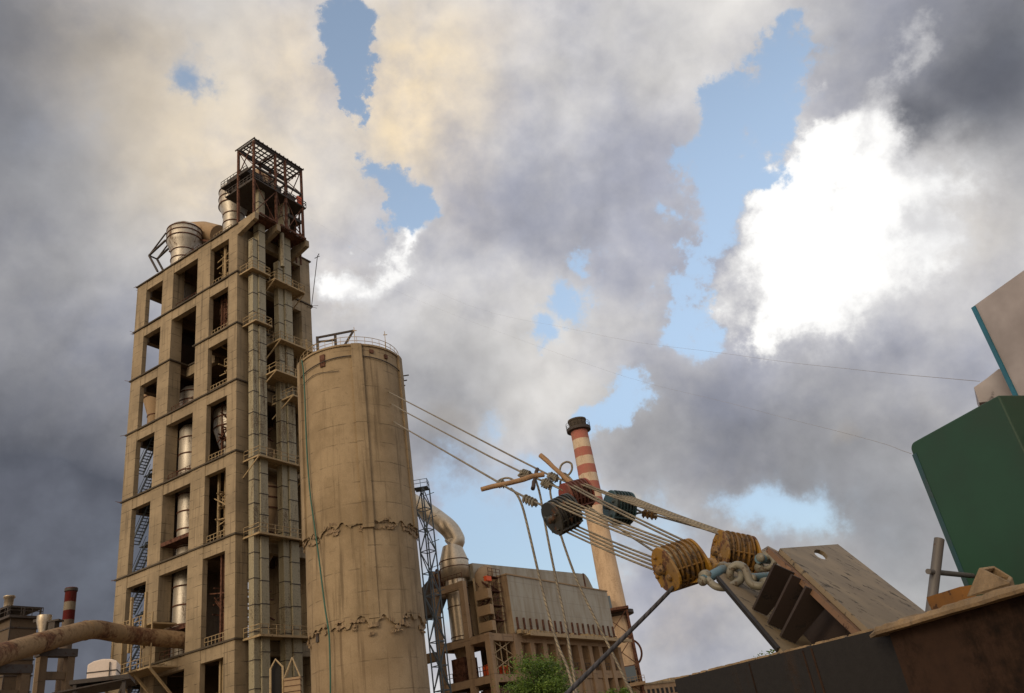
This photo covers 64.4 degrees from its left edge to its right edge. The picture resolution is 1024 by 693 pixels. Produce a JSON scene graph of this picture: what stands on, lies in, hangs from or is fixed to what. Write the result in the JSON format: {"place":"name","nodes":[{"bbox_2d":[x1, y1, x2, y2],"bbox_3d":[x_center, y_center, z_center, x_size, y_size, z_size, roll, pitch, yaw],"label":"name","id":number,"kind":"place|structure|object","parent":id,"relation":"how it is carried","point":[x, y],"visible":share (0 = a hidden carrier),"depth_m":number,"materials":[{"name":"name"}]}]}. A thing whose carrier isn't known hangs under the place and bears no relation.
{"place":"outdoors","nodes":[
{"label":"outdoors","id":0,"kind":"place"},
{"bbox_2d":[0,595,43,692],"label":"clad house","id":1,"kind":"structure","parent":0,"point":[16,622],"depth_m":102.52,"materials":[{"name":"metal"}]},
{"bbox_2d":[0,0,1023,692],"label":"sky","id":2,"kind":"structure","parent":0,"point":[839,184],"materials":[{"name":"grey"}]},
{"bbox_2d":[602,490,636,524],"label":"pulley block","id":3,"kind":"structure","parent":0,"point":[627,507],"depth_m":11.99,"materials":[{"name":"teal paint"}]},
{"bbox_2d":[617,494,697,524],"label":"wire rope","id":4,"kind":"object","parent":3,"relation":"hanging from","point":[642,504],"visible":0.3,"depth_m":11.47,"materials":[{"name":"metal"}]},
{"bbox_2d":[621,495,716,530],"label":"wire rope","id":5,"kind":"object","parent":3,"relation":"hanging from","point":[665,512],"visible":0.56,"depth_m":10.96,"materials":[{"name":"metal"}]},
{"bbox_2d":[624,495,717,530],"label":"wire rope","id":6,"kind":"object","parent":3,"relation":"hanging from","point":[670,513],"visible":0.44,"depth_m":10.91,"materials":[{"name":"metal"}]},
{"bbox_2d":[627,495,718,529],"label":"wire rope","id":7,"kind":"object","parent":3,"relation":"hanging from","point":[669,512],"visible":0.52,"depth_m":11.05,"materials":[{"name":"metal"}]},
{"bbox_2d":[630,496,720,529],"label":"wire rope","id":8,"kind":"object","parent":3,"relation":"hanging from","point":[672,512],"visible":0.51,"depth_m":11.09,"materials":[{"name":"metal"}]},
{"bbox_2d":[644,677,677,692],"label":"apartment block","id":9,"kind":"structure","parent":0,"point":[667,685],"depth_m":244.68,"materials":[{"name":"concrete"}]},
{"label":"ground","id":10,"kind":"structure","parent":0,"visible":0},
{"bbox_2d":[0,664,33,692],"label":"pipe trestle","id":11,"kind":"object","parent":10,"relation":"on","point":[22,672],"visible":1,"depth_m":79.48,"materials":[{"name":"concrete"}]},
{"bbox_2d":[32,614,63,690],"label":"dust hopper","id":12,"kind":"object","parent":10,"relation":"on","point":[44,622],"visible":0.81,"depth_m":99.63,"materials":[{"name":"metal"}]},
{"bbox_2d":[32,648,77,692],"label":"pipe trestle","id":13,"kind":"object","parent":10,"relation":"on","point":[42,675],"visible":0.79,"depth_m":86.62,"materials":[{"name":"concrete"}]},
{"bbox_2d":[0,620,184,665],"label":"rusty pipe","id":14,"kind":"object","parent":13,"relation":"on","point":[17,649],"visible":0.97,"depth_m":91.95,"materials":[{"name":"brown metal"}]},
{"bbox_2d":[55,587,77,691],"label":"striped stack","id":15,"kind":"object","parent":10,"relation":"on","point":[69,608],"visible":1,"depth_m":120.31,"materials":[{"name":"paint"}]},
{"bbox_2d":[52,659,136,692],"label":"white tank","id":16,"kind":"object","parent":10,"relation":"on","point":[103,675],"visible":1,"depth_m":51.83,"materials":[{"name":"metal"}]},
{"bbox_2d":[108,211,317,692],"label":"preheater tower","id":17,"kind":"structure","parent":10,"relation":"on","point":[191,338],"depth_m":118.74,"materials":[{"name":"concrete"}]},
{"bbox_2d":[105,592,176,692],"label":"pipe platform","id":18,"kind":"structure","parent":17,"relation":"attached to","point":[140,672],"depth_m":103.83,"materials":[{"name":"beige metal"}]},
{"bbox_2d":[143,394,155,422],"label":"cyclone","id":19,"kind":"object","parent":17,"relation":"in","point":[149,402],"visible":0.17,"depth_m":138.73,"materials":[{"name":"metal"}]},
{"bbox_2d":[148,221,202,300],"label":"cyclone","id":20,"kind":"object","parent":17,"relation":"on","point":[183,238],"visible":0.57,"depth_m":142.70,"materials":[{"name":"metal"}]},
{"bbox_2d":[169,221,222,251],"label":"gas duct","id":21,"kind":"object","parent":20,"relation":"attached to","point":[210,230],"visible":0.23,"depth_m":146.13,"materials":[{"name":"metal"}]},
{"bbox_2d":[170,570,186,656],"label":"cyclone","id":22,"kind":"object","parent":17,"relation":"on","point":[179,599],"visible":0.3,"depth_m":111.48,"materials":[{"name":"metal"}]},
{"bbox_2d":[175,487,189,554],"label":"cyclone","id":23,"kind":"object","parent":17,"relation":"on","point":[183,496],"visible":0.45,"depth_m":116.72,"materials":[{"name":"metal"}]},
{"bbox_2d":[177,424,191,474],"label":"cyclone","id":24,"kind":"object","parent":17,"relation":"on","point":[185,446],"visible":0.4,"depth_m":121.45,"materials":[{"name":"metal"}]},
{"bbox_2d":[179,385,193,405],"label":"cyclone","id":25,"kind":"object","parent":17,"relation":"on","point":[186,392],"visible":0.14,"depth_m":129.00,"materials":[{"name":"metal"}]},
{"bbox_2d":[213,401,226,472],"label":"cyclone","id":26,"kind":"object","parent":17,"relation":"on","point":[217,420],"visible":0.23,"depth_m":119.20,"materials":[{"name":"metal"}]},
{"bbox_2d":[219,293,227,347],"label":"cyclone","id":27,"kind":"object","parent":17,"relation":"on","point":[220,311],"visible":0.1,"depth_m":128.39,"materials":[{"name":"metal"}]},
{"bbox_2d":[218,183,248,268],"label":"cyclone","id":28,"kind":"object","parent":17,"relation":"on","point":[227,208],"visible":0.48,"depth_m":139.10,"materials":[{"name":"metal"}]},
{"bbox_2d":[248,433,276,485],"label":"cyclone","id":29,"kind":"object","parent":17,"relation":"on","point":[272,478],"visible":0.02,"depth_m":118.69,"materials":[{"name":"metal"}]},
{"bbox_2d":[248,481,277,561],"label":"cyclone","id":30,"kind":"object","parent":17,"relation":"on","point":[272,504],"visible":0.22,"depth_m":112.86,"materials":[{"name":"metal"}]},
{"bbox_2d":[221,137,305,270],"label":"steel headframe","id":31,"kind":"object","parent":17,"relation":"on","point":[242,186],"visible":0.97,"depth_m":135.34,"materials":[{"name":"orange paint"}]},
{"bbox_2d":[246,169,273,216],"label":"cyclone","id":32,"kind":"object","parent":31,"relation":"on","point":[265,176],"visible":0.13,"depth_m":143.38,"materials":[{"name":"metal"}]},
{"bbox_2d":[307,254,318,308],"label":"antenna mast","id":33,"kind":"object","parent":17,"relation":"attached to","point":[314,282],"visible":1,"depth_m":135.18,"materials":[{"name":"grey metal"}]},
{"bbox_2d":[319,254,911,453],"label":"stay wire","id":34,"kind":"object","parent":17,"relation":"attached to","point":[738,405],"visible":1,"depth_m":19.96,"materials":[{"name":"grey metal"}]},
{"bbox_2d":[309,218,979,381],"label":"stay wire","id":35,"kind":"object","parent":17,"relation":"attached to","point":[807,364],"visible":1,"depth_m":16.22,"materials":[{"name":"grey metal"}]},
{"bbox_2d":[248,237,260,692],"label":"bucket elevator","id":36,"kind":"object","parent":10,"relation":"on","point":[254,572],"visible":0.98,"depth_m":109.78,"materials":[{"name":"beige metal"}]},
{"bbox_2d":[253,189,270,692],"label":"bucket elevator","id":37,"kind":"object","parent":10,"relation":"on","point":[259,233],"visible":0.62,"depth_m":111.72,"materials":[{"name":"beige metal"}]},
{"bbox_2d":[269,658,284,692],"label":"pointed arch","id":38,"kind":"structure","parent":10,"relation":"on","point":[276,675],"depth_m":75.90,"materials":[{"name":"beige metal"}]},
{"bbox_2d":[273,261,292,677],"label":"bucket elevator","id":39,"kind":"object","parent":10,"relation":"on","point":[284,564],"visible":0.86,"depth_m":113.23,"materials":[{"name":"beige metal"}]},
{"bbox_2d":[280,232,284,267],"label":"vent pipe","id":40,"kind":"object","parent":39,"relation":"on","point":[282,258],"visible":1,"depth_m":130.75,"materials":[{"name":"beige metal"}]},
{"bbox_2d":[278,203,303,692],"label":"bucket elevator","id":41,"kind":"object","parent":10,"relation":"on","point":[295,590],"visible":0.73,"depth_m":115.02,"materials":[{"name":"beige metal"}]},
{"bbox_2d":[284,657,301,692],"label":"tiled kiosk","id":42,"kind":"object","parent":10,"relation":"on","point":[292,685],"visible":1,"depth_m":75.22,"materials":[{"name":"beige tile"}]},
{"bbox_2d":[297,330,429,692],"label":"storage silo","id":43,"kind":"object","parent":10,"relation":"on","point":[362,484],"visible":1,"depth_m":89.93,"materials":[{"name":"concrete"}]},
{"bbox_2d":[301,360,330,692],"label":"hose","id":44,"kind":"object","parent":43,"relation":"hanging from","point":[315,531],"visible":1,"depth_m":88.98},
{"bbox_2d":[393,421,542,505],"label":"guy rope","id":45,"kind":"object","parent":43,"relation":"attached to","point":[505,486],"visible":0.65,"depth_m":15.41,"materials":[{"name":"fabric"}]},
{"bbox_2d":[480,472,544,491],"bbox_3d":[0.012,1.980,11.908,0.970,0.215,0.088,-3,-28,-12],"label":"timber stick","id":46,"kind":"object","parent":45,"relation":"attached to","point":[514,481],"visible":1,"depth_m":11.89,"materials":[{"name":"brown wood"}]},
{"bbox_2d":[531,467,538,490],"bbox_3d":[0.354,2.013,12.384,0.075,0.438,0.376,-20,-29,19],"label":"timber stick","id":47,"kind":"object","parent":46,"relation":"attached to","point":[533,485],"visible":0.8,"depth_m":12.27,"materials":[{"name":"brown wood"}]},
{"bbox_2d":[536,480,577,692],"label":"guy rope","id":48,"kind":"object","parent":47,"relation":"attached to","point":[562,608],"visible":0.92,"depth_m":11.03,"materials":[{"name":"fabric"}]},
{"bbox_2d":[530,498,537,506],"bbox_3d":[0.301,2.111,10.975,0.093,0.112,0.092,5,-31,-27],"label":"rope clip","id":49,"kind":"object","parent":45,"relation":"attached to","point":[532,504],"visible":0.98,"depth_m":10.96,"materials":[{"name":"grey metal"}]},
{"bbox_2d":[511,488,575,692],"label":"guy rope","id":50,"kind":"object","parent":45,"relation":"attached to","point":[545,600],"visible":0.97,"depth_m":10.37,"materials":[{"name":"fabric"}]},
{"bbox_2d":[541,493,582,535],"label":"pulley block","id":51,"kind":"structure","parent":45,"relation":"hanging from","point":[558,521],"depth_m":10.47,"materials":[{"name":"black paint"}]},
{"bbox_2d":[564,531,652,569],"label":"wire rope","id":52,"kind":"object","parent":51,"relation":"hanging from","point":[618,555],"visible":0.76,"depth_m":9.62,"materials":[{"name":"metal"}]},
{"bbox_2d":[568,529,651,565],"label":"wire rope","id":53,"kind":"object","parent":51,"relation":"hanging from","point":[615,550],"visible":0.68,"depth_m":9.70,"materials":[{"name":"metal"}]},
{"bbox_2d":[554,503,666,549],"bbox_3d":[1.087,2.099,9.571,0.026,1.165,1.881,8,-32,-31],"label":"wire rope","id":54,"kind":"object","parent":51,"relation":"hanging from","point":[614,530],"visible":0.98,"depth_m":9.48,"materials":[{"name":"metal"}]},
{"bbox_2d":[572,527,650,561],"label":"wire rope","id":55,"kind":"object","parent":51,"relation":"hanging from","point":[617,547],"visible":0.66,"depth_m":9.76,"materials":[{"name":"metal"}]},
{"bbox_2d":[576,526,650,557],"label":"wire rope","id":56,"kind":"object","parent":51,"relation":"hanging from","point":[621,545],"visible":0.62,"depth_m":9.81,"materials":[{"name":"metal"}]},
{"bbox_2d":[559,502,670,547],"bbox_3d":[1.140,2.084,9.596,0.026,1.176,1.889,8,-32,-31],"label":"wire rope","id":57,"kind":"object","parent":51,"relation":"hanging from","point":[618,528],"visible":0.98,"depth_m":9.49,"materials":[{"name":"metal"}]},
{"bbox_2d":[562,500,668,543],"bbox_3d":[1.193,2.070,9.621,0.026,1.187,1.898,8,-32,-31],"label":"wire rope","id":58,"kind":"object","parent":51,"relation":"hanging from","point":[624,527],"visible":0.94,"depth_m":9.52,"materials":[{"name":"metal"}]},
{"bbox_2d":[566,498,673,542],"bbox_3d":[1.247,2.056,9.647,0.026,1.198,1.906,9,-32,-31],"label":"wire rope","id":59,"kind":"object","parent":51,"relation":"hanging from","point":[630,526],"visible":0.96,"depth_m":9.55,"materials":[{"name":"metal"}]},
{"bbox_2d":[391,403,562,490],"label":"guy rope","id":60,"kind":"object","parent":43,"relation":"attached to","point":[557,487],"visible":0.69,"depth_m":18.29,"materials":[{"name":"fabric"}]},
{"bbox_2d":[540,478,547,486],"bbox_3d":[0.500,2.079,12.390,0.122,0.136,0.123,-25,-31,28],"label":"rope clip","id":61,"kind":"object","parent":60,"relation":"attached to","point":[542,482],"visible":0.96,"depth_m":12.36,"materials":[{"name":"grey metal"}]},
{"bbox_2d":[545,480,552,489],"bbox_3d":[0.560,2.098,12.337,0.122,0.136,0.123,-25,-31,28],"label":"rope clip","id":62,"kind":"object","parent":60,"relation":"attached to","point":[548,486],"visible":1,"depth_m":12.30,"materials":[{"name":"metal"}]},
{"bbox_2d":[549,487,632,692],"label":"guy rope","id":63,"kind":"object","parent":62,"relation":"attached to","point":[595,619],"visible":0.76,"depth_m":10.85,"materials":[{"name":"fabric"}]},
{"bbox_2d":[558,478,594,508],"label":"pulley block","id":64,"kind":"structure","parent":60,"relation":"hanging from","point":[582,499],"depth_m":11.80,"materials":[{"name":"red paint"}]},
{"bbox_2d":[539,453,571,481],"bbox_3d":[0.739,1.954,12.540,0.600,0.805,0.084,-20,-29,20],"label":"timber stick","id":65,"kind":"object","parent":64,"relation":"attached to","point":[548,462],"visible":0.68,"depth_m":12.59,"materials":[{"name":"brown wood"}]},
{"bbox_2d":[586,504,652,550],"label":"wire rope","id":66,"kind":"object","parent":64,"relation":"hanging from","point":[641,543],"visible":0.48,"depth_m":9.73,"materials":[{"name":"metal"}]},
{"bbox_2d":[569,485,678,541],"bbox_3d":[1.335,2.073,10.283,0.026,1.710,2.874,0,-29,-18],"label":"wire rope","id":67,"kind":"object","parent":64,"relation":"hanging from","point":[640,523],"visible":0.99,"depth_m":9.99,"materials":[{"name":"metal"}]},
{"bbox_2d":[573,484,681,539],"bbox_3d":[1.389,2.063,10.305,0.026,1.709,2.880,0,-29,-18],"label":"wire rope","id":68,"kind":"object","parent":64,"relation":"attached to","point":[641,520],"visible":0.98,"depth_m":10.06,"materials":[{"name":"metal"}]},
{"bbox_2d":[651,538,717,592],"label":"yellow pulley block","id":69,"kind":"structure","parent":68,"relation":"hanging from","point":[680,564],"depth_m":8.54,"materials":[{"name":"paint"}]},
{"bbox_2d":[564,586,673,692],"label":"haul rope","id":70,"kind":"object","parent":69,"relation":"attached to","point":[604,656],"visible":1,"depth_m":7.70,"materials":[{"name":"metal"}]},
{"bbox_2d":[580,483,717,534],"bbox_3d":[1.722,2.107,10.712,0.026,1.547,2.453,10,-33,-33],"label":"wire rope","id":71,"kind":"object","parent":64,"relation":"hanging from","point":[673,518],"visible":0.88,"depth_m":10.54,"materials":[{"name":"metal"}]},
{"bbox_2d":[584,483,716,531],"bbox_3d":[1.778,2.109,10.725,0.026,1.576,2.463,10,-33,-33],"label":"wire rope","id":72,"kind":"object","parent":64,"relation":"hanging from","point":[642,505],"visible":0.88,"depth_m":10.84,"materials":[{"name":"metal"}]},
{"bbox_2d":[388,391,602,502],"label":"guy rope","id":73,"kind":"object","parent":43,"relation":"attached to","point":[560,479],"visible":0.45,"depth_m":20.83,"materials":[{"name":"fabric"}]},
{"bbox_2d":[552,474,558,482],"bbox_3d":[0.707,2.141,13.198,0.115,0.126,0.116,-22,-30,23],"label":"rope clip","id":74,"kind":"object","parent":73,"relation":"attached to","point":[555,477],"visible":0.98,"depth_m":13.16,"materials":[{"name":"grey metal"}]},
{"bbox_2d":[414,478,451,692],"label":"lattice mast","id":75,"kind":"object","parent":10,"relation":"on","point":[422,489],"visible":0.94,"depth_m":102.98,"materials":[{"name":"metal"}]},
{"bbox_2d":[427,572,522,692],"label":"concrete frame","id":76,"kind":"object","parent":10,"relation":"on","point":[466,678],"visible":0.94,"depth_m":101.51,"materials":[{"name":"concrete"}]},
{"bbox_2d":[415,494,474,658],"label":"gas duct","id":77,"kind":"object","parent":76,"relation":"on","point":[454,559],"visible":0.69,"depth_m":108.37,"materials":[{"name":"metal"}]},
{"bbox_2d":[422,569,446,618],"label":"branch duct","id":78,"kind":"object","parent":77,"relation":"attached to","point":[428,592],"visible":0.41,"depth_m":109.72,"materials":[{"name":"metal"}]},
{"bbox_2d":[472,567,506,634],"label":"stair tower","id":79,"kind":"structure","parent":76,"relation":"on","point":[483,596],"depth_m":104.63,"materials":[{"name":"metal"}]},
{"bbox_2d":[492,647,586,692],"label":"acacia tree","id":80,"kind":"object","parent":10,"relation":"on","point":[537,682],"visible":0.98,"depth_m":53.51,"materials":[{"name":"green plant"}]},
{"bbox_2d":[467,563,631,692],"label":"bag filter house","id":81,"kind":"structure","parent":10,"relation":"on","point":[527,622],"depth_m":115.25,"materials":[{"name":"metal"}]},
{"bbox_2d":[566,416,642,692],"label":"chimney","id":82,"kind":"object","parent":10,"relation":"on","point":[605,562],"visible":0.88,"depth_m":180.77,"materials":[{"name":"paint"}]},
{"bbox_2d":[599,685,644,692],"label":"acacia tree","id":83,"kind":"object","parent":10,"relation":"on","point":[624,690],"visible":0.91,"depth_m":109.22,"materials":[{"name":"green plant"}]},
{"bbox_2d":[608,596,645,692],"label":"steel trestle","id":84,"kind":"object","parent":10,"relation":"on","point":[630,671],"visible":0.48,"depth_m":166.35,"materials":[{"name":"metal"}]},
{"bbox_2d":[757,649,774,656],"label":"acacia tree","id":85,"kind":"object","parent":10,"relation":"on","point":[767,651],"visible":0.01,"depth_m":40.43,"materials":[{"name":"green plant"}]},
{"bbox_2d":[674,628,909,692],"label":"anchor block","id":86,"kind":"structure","parent":10,"relation":"on","point":[860,662],"depth_m":5.91,"materials":[{"name":"black metal"}]},
{"bbox_2d":[716,544,924,651],"bbox_3d":[3.578,3.343,8.337,1.903,3.896,6.299,-21,-29,20],"label":"anchor strut","id":87,"kind":"object","parent":10,"relation":"on","point":[804,595],"visible":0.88,"depth_m":7.30,"materials":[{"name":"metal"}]},
{"bbox_2d":[697,561,744,591],"bbox_3d":[2.163,2.334,8.294,0.502,0.360,0.372,14,-36,-38],"label":"shackle","id":88,"kind":"object","parent":87,"relation":"attached to","point":[707,577],"visible":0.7,"depth_m":8.22,"materials":[{"name":"beige metal"}]},
{"bbox_2d":[710,530,761,572],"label":"yellow pulley block","id":89,"kind":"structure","parent":87,"relation":"attached to","point":[727,546],"depth_m":9.31,"materials":[{"name":"paint"}]},
{"bbox_2d":[726,561,768,589],"bbox_3d":[2.397,2.327,8.206,0.478,0.362,0.352,-16,-28,12],"label":"shackle","id":90,"kind":"object","parent":87,"relation":"attached to","point":[755,581],"visible":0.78,"depth_m":8.17,"materials":[{"name":"beige metal"}]},
{"bbox_2d":[754,551,776,572],"bbox_3d":[2.799,2.384,8.992,0.246,0.233,0.271,-10,-27,0],"label":"shackle","id":91,"kind":"object","parent":87,"relation":"attached to","point":[762,558],"visible":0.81,"depth_m":8.94,"materials":[{"name":"beige metal"}]},
{"bbox_2d":[869,583,1023,692],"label":"rusty beam","id":92,"kind":"structure","parent":10,"relation":"on","point":[975,644],"depth_m":4.70,"materials":[{"name":"brown metal"}]},
{"bbox_2d":[925,537,975,611],"bbox_3d":[2.785,2.601,5.239,1.834,2.613,0.428,-2,-28,-14],"label":"scaffold pipe","id":93,"kind":"object","parent":92,"relation":"on","point":[935,571],"visible":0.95,"depth_m":5.69,"materials":[{"name":"grey metal"}]},
{"bbox_2d":[967,566,1013,596],"bbox_3d":[2.853,1.408,4.884,0.258,0.190,0.563,-25,-31,27],"label":"rusty socket","id":94,"kind":"object","parent":92,"relation":"on","point":[988,579],"visible":0.91,"depth_m":4.80,"materials":[{"name":"beige metal"}]},
{"bbox_2d":[926,585,975,609],"bbox_3d":[3.080,2.605,4.927,0.094,2.220,0.376,-4,-28,-10],"label":"yellow bar","id":95,"kind":"object","parent":10,"relation":"on","point":[940,600],"visible":0.37,"depth_m":5.37,"materials":[{"name":"paint"}]},
{"bbox_2d":[911,395,1023,595],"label":"green cabinet","id":96,"kind":"object","parent":10,"relation":"on","point":[970,466],"visible":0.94,"depth_m":6.68,"materials":[{"name":"metal"}]},
{"bbox_2d":[974,369,1012,406],"bbox_3d":[5.773,2.407,8.087,0.508,4.657,0.781,-23,-30,23],"label":"equipment box","id":97,"kind":"object","parent":96,"relation":"on","point":[993,385],"visible":0.44,"depth_m":8.87,"materials":[{"name":"white paint"}]},
{"bbox_2d":[971,271,1023,395],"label":"white cabin","id":98,"kind":"object","parent":96,"relation":"on","point":[999,314],"visible":1,"depth_m":8.20,"materials":[{"name":"metal"}]},
{"bbox_3d":[0.838,2.054,12.931,0.076,0.118,0.088,-10,-27,0],"label":"rope clip","id":99,"kind":"object","parent":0,"visible":0},
{"bbox_2d":[559,461,572,474],"bbox_3d":[0.861,1.955,12.978,0.242,0.262,0.034,-11,-27,2],"label":"rope loop","id":100,"kind":"object","parent":99,"relation":"attached to","point":[571,464],"visible":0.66,"depth_m":12.99,"materials":[{"name":"metal"}]},
{"bbox_3d":[1.984,2.497,12.130,0.110,0.122,0.117,-10,-27,0],"label":"rope clip","id":101,"kind":"object","parent":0,"visible":0},
{"bbox_2d":[636,509,695,527],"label":"becket rope","id":102,"kind":"object","parent":101,"relation":"attached to","point":[655,515],"visible":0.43,"depth_m":11.55,"materials":[{"name":"fabric"}]},
{"bbox_2d":[646,511,651,518],"bbox_3d":[2.033,2.489,12.027,0.097,0.122,0.092,4,-30,-24],"label":"rope clip","id":103,"kind":"object","parent":102,"relation":"attached to","point":[647,514],"visible":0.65,"depth_m":12.00,"materials":[{"name":"brown metal"}]},
{"bbox_2d":[650,512,656,519],"bbox_3d":[2.080,2.481,11.925,0.097,0.122,0.092,4,-30,-24],"label":"rope clip","id":104,"kind":"object","parent":102,"relation":"attached to","point":[652,517],"visible":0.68,"depth_m":11.90,"materials":[{"name":"metal"}]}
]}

